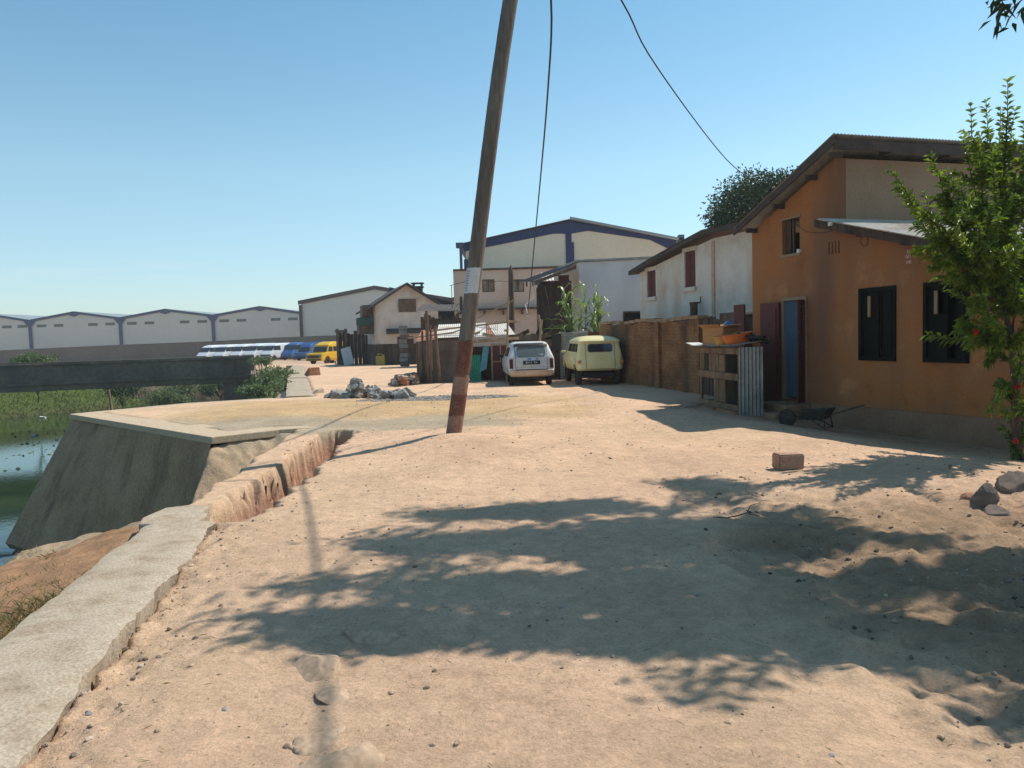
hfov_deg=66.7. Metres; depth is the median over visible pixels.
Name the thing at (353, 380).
quarry stone
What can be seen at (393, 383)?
broken brick
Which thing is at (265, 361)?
bush
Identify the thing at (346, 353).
leaning panel
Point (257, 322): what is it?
warehouse
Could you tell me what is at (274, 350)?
parked van
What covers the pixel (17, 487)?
canal water
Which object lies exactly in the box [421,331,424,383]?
fence post
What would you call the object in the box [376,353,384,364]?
jerrycan
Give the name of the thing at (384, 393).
quarry stone
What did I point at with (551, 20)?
power cable
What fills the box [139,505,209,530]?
broken slab
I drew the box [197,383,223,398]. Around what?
bush
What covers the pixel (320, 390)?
loose stone
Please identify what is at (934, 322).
window
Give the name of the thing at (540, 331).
fence post
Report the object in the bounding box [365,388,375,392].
quarry stone
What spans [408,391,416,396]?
quarry stone
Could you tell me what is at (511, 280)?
utility pole
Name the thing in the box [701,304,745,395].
board fence
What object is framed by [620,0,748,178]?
power cable
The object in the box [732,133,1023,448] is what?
orange house
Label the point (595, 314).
cane plant
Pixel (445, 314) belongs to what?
brown roof house
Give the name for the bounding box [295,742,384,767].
rock
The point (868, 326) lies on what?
window
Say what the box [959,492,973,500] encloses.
rock
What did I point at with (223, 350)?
parked van
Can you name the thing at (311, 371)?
loose stone
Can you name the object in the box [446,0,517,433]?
utility pole
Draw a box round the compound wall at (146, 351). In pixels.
[0,335,361,362]
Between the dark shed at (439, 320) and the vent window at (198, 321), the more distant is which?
the vent window at (198, 321)
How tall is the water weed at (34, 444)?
0.209 m
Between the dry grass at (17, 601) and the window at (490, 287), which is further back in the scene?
the window at (490, 287)
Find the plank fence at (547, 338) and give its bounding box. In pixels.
[508,334,558,378]
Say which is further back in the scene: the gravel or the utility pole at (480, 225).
the gravel
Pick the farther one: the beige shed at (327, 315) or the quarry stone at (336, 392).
the beige shed at (327, 315)
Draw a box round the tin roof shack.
[408,299,519,382]
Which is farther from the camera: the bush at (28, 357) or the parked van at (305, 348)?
the parked van at (305, 348)
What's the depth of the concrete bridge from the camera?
37.96 m
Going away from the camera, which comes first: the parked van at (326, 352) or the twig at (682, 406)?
the twig at (682, 406)
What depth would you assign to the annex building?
51.75 m
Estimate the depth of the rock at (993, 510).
6.72 m
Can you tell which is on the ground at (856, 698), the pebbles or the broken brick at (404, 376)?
the pebbles
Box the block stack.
[399,325,409,366]
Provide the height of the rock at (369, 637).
0.142 m
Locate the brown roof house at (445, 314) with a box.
[389,282,453,317]
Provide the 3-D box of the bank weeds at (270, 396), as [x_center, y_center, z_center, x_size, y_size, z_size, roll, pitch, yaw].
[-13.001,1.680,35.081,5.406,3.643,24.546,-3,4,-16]
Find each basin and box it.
[713,336,724,344]
[721,331,753,344]
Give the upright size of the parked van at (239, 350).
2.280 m
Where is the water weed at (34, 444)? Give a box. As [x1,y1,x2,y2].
[3,419,65,470]
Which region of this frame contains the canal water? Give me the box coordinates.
[0,397,223,565]
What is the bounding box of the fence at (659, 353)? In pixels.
[598,315,707,393]
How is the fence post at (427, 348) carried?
on the ground at (856, 698)
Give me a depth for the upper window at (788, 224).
15.86 m
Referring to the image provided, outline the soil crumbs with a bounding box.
[32,514,271,767]
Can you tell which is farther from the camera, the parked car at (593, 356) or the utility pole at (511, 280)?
the utility pole at (511, 280)
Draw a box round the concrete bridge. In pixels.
[0,355,256,400]
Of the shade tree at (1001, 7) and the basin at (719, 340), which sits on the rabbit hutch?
the basin at (719, 340)
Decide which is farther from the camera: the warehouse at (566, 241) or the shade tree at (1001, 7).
the warehouse at (566, 241)
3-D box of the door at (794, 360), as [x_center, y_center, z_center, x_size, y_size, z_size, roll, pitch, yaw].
[5.595,-0.704,16.020,0.426,2.120,1.481,-3,4,-17]
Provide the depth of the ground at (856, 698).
4.96 m
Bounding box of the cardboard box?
[698,324,740,344]
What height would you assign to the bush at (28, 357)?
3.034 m
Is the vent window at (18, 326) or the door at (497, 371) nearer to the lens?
the door at (497, 371)
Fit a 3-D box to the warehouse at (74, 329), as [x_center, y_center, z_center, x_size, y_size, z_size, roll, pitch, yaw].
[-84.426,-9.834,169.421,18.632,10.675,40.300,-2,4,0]
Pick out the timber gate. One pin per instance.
(359, 353)
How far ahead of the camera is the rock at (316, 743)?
3.11 m
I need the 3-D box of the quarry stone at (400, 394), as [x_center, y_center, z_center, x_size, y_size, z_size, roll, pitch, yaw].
[-2.876,0.281,20.187,0.408,0.200,0.292,-14,21,-9]
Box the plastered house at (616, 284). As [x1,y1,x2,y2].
[518,256,652,333]
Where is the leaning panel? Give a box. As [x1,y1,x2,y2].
[341,346,353,364]
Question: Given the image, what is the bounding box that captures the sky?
[0,0,1023,315]
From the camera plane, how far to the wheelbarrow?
13.29 m
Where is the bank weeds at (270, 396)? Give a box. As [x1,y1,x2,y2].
[243,389,276,399]
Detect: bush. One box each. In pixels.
[9,351,61,402]
[102,387,145,408]
[143,385,196,397]
[143,387,191,405]
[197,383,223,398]
[233,378,294,398]
[241,365,299,385]
[247,355,274,375]
[255,371,290,390]
[259,365,296,378]
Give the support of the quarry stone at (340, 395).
on the ground at (856, 698)
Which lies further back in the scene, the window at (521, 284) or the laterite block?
the window at (521, 284)
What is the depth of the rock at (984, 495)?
6.99 m
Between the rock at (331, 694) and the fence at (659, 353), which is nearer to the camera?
the rock at (331, 694)
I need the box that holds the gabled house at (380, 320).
[356,283,441,364]
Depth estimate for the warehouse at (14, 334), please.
149.55 m
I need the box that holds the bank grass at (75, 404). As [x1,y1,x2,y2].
[0,389,149,417]
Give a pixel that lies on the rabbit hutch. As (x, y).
(737, 377)
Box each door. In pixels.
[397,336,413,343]
[491,343,509,380]
[760,296,807,402]
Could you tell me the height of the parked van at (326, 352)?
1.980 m
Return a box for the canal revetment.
[5,398,309,549]
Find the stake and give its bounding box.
[107,389,112,409]
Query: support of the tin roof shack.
on the ground at (856, 698)
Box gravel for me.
[356,394,518,401]
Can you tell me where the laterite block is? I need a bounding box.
[772,452,803,470]
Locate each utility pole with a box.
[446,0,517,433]
[508,265,533,334]
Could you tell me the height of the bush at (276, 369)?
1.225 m
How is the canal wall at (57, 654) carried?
on the ground at (856, 698)
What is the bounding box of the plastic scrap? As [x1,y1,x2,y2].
[0,547,14,554]
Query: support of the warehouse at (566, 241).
on the ground at (856, 698)
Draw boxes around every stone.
[304,367,320,375]
[313,388,324,393]
[332,359,343,364]
[333,389,346,396]
[336,393,345,398]
[349,377,362,385]
[356,392,364,397]
[358,382,363,389]
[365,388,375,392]
[379,389,391,397]
[394,389,409,398]
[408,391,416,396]
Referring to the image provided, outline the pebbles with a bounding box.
[44,388,1023,767]
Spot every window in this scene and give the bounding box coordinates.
[17,325,26,327]
[88,323,97,325]
[127,322,136,324]
[197,320,206,322]
[482,279,494,291]
[514,279,523,291]
[623,311,639,320]
[780,215,801,253]
[858,285,895,360]
[922,281,969,363]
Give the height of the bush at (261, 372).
1.465 m
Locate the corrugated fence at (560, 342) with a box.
[551,331,599,378]
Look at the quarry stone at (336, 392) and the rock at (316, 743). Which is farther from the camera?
the quarry stone at (336, 392)
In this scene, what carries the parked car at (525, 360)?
on the ground at (856, 698)
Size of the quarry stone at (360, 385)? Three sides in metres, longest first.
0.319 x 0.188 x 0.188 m
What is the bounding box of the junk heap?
[517,329,571,334]
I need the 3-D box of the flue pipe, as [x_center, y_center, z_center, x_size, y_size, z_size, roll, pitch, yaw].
[5.254,-1.361,22.267,0.330,2.280,0.244,-2,4,0]
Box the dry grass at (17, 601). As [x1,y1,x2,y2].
[0,545,90,637]
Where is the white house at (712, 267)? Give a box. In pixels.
[628,221,799,322]
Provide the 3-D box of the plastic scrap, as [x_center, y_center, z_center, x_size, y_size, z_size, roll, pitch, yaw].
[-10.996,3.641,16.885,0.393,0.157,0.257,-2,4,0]
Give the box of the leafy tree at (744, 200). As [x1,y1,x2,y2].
[697,162,797,227]
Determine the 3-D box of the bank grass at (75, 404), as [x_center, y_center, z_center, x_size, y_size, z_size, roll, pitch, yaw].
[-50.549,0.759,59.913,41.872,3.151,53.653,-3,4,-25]
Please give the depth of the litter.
5.06 m
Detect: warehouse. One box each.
[0,314,45,349]
[23,311,130,348]
[113,309,217,344]
[207,306,299,340]
[456,217,683,268]
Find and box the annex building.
[453,265,561,346]
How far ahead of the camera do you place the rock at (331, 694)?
3.50 m
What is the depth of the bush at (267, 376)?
34.64 m
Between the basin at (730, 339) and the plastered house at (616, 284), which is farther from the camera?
the plastered house at (616, 284)
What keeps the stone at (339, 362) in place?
on the ground at (856, 698)
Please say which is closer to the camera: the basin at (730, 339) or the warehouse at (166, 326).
the basin at (730, 339)
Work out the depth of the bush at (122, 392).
52.54 m
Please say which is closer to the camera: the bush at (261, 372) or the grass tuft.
the grass tuft
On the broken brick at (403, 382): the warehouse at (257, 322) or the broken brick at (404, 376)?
the broken brick at (404, 376)
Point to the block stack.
(404, 349)
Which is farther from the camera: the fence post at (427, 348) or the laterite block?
the fence post at (427, 348)
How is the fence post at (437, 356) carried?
on the ground at (856, 698)
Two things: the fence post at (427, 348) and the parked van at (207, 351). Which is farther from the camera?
the parked van at (207, 351)
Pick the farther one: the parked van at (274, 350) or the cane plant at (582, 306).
the parked van at (274, 350)
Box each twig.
[666,403,701,407]
[713,502,760,517]
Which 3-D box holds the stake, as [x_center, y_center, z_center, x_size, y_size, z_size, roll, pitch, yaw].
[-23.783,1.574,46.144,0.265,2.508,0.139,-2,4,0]
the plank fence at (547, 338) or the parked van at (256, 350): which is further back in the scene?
the parked van at (256, 350)
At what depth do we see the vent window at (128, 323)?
149.39 m
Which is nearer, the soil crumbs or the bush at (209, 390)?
the soil crumbs
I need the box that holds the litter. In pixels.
[662,465,1023,760]
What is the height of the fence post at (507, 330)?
3.086 m
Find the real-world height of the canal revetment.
3.812 m
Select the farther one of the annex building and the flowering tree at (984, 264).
the annex building
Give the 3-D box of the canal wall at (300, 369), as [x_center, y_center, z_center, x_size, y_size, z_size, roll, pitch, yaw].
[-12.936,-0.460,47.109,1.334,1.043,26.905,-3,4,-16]
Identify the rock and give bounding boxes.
[292,725,345,756]
[293,653,340,682]
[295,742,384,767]
[315,684,348,704]
[341,629,400,644]
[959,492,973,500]
[971,482,999,507]
[984,504,1010,515]
[995,470,1023,493]
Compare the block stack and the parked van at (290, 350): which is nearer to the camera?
the block stack
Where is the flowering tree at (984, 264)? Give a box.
[883,75,1023,460]
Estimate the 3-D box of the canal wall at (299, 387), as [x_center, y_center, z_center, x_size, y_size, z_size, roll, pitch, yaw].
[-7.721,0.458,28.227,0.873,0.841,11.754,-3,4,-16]
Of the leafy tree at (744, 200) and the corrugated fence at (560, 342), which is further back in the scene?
the leafy tree at (744, 200)
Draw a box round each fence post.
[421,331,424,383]
[425,311,430,383]
[429,325,432,383]
[434,326,441,382]
[506,296,508,381]
[536,319,542,379]
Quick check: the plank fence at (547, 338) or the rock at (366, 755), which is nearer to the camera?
the rock at (366, 755)
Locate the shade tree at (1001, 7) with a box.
[978,0,1023,39]
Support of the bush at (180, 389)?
on the ground at (856, 698)
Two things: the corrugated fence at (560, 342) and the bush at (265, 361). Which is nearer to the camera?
the corrugated fence at (560, 342)
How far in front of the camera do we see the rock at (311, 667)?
3.79 m
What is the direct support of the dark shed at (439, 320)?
on the ground at (856, 698)
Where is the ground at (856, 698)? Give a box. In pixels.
[0,358,1023,767]
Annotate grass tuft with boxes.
[0,583,69,638]
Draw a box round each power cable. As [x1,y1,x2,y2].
[527,0,552,314]
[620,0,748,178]
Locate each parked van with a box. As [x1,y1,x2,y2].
[196,345,220,356]
[213,344,238,355]
[228,344,251,355]
[243,343,270,358]
[260,343,292,359]
[280,342,303,359]
[294,341,325,359]
[306,341,342,363]
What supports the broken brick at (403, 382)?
on the ground at (856, 698)
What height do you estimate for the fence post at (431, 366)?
2.162 m
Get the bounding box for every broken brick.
[391,381,398,385]
[397,375,407,379]
[397,380,409,385]
[406,375,414,380]
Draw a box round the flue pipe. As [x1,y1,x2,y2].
[689,296,700,315]
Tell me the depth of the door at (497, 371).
27.81 m
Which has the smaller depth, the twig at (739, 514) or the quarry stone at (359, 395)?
the twig at (739, 514)
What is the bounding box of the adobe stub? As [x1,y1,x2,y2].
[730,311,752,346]
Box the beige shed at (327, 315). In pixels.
[298,286,453,336]
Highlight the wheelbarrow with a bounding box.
[778,404,864,429]
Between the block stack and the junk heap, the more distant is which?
the block stack
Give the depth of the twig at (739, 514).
6.60 m
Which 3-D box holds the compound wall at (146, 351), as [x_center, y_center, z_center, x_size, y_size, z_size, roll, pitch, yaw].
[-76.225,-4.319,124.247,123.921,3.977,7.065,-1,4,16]
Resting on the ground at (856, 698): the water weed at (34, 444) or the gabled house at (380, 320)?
the gabled house at (380, 320)
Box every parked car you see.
[497,341,554,384]
[561,335,623,384]
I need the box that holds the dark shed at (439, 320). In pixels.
[416,296,462,340]
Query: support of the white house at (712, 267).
on the ground at (856, 698)
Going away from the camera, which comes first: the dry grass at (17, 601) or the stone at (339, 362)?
the dry grass at (17, 601)
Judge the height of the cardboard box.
0.429 m
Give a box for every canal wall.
[0,521,215,767]
[286,365,306,378]
[286,378,314,397]
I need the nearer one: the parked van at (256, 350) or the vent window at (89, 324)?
the parked van at (256, 350)
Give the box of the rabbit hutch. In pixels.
[687,332,770,415]
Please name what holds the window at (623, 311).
in the plastered house at (616, 284)
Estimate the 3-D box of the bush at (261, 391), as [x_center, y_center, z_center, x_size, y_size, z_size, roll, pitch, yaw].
[-9.500,0.293,30.543,2.537,0.979,2.754,0,4,20]
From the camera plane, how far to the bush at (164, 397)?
55.58 m
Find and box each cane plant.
[545,281,603,333]
[576,284,616,331]
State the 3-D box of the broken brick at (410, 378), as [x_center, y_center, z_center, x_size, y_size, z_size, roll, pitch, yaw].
[-3.514,-0.200,27.145,0.342,0.167,0.181,-7,-7,-36]
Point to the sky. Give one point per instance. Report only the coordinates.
(215, 156)
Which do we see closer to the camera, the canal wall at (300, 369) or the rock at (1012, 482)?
the rock at (1012, 482)
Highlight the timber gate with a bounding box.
[335,329,367,364]

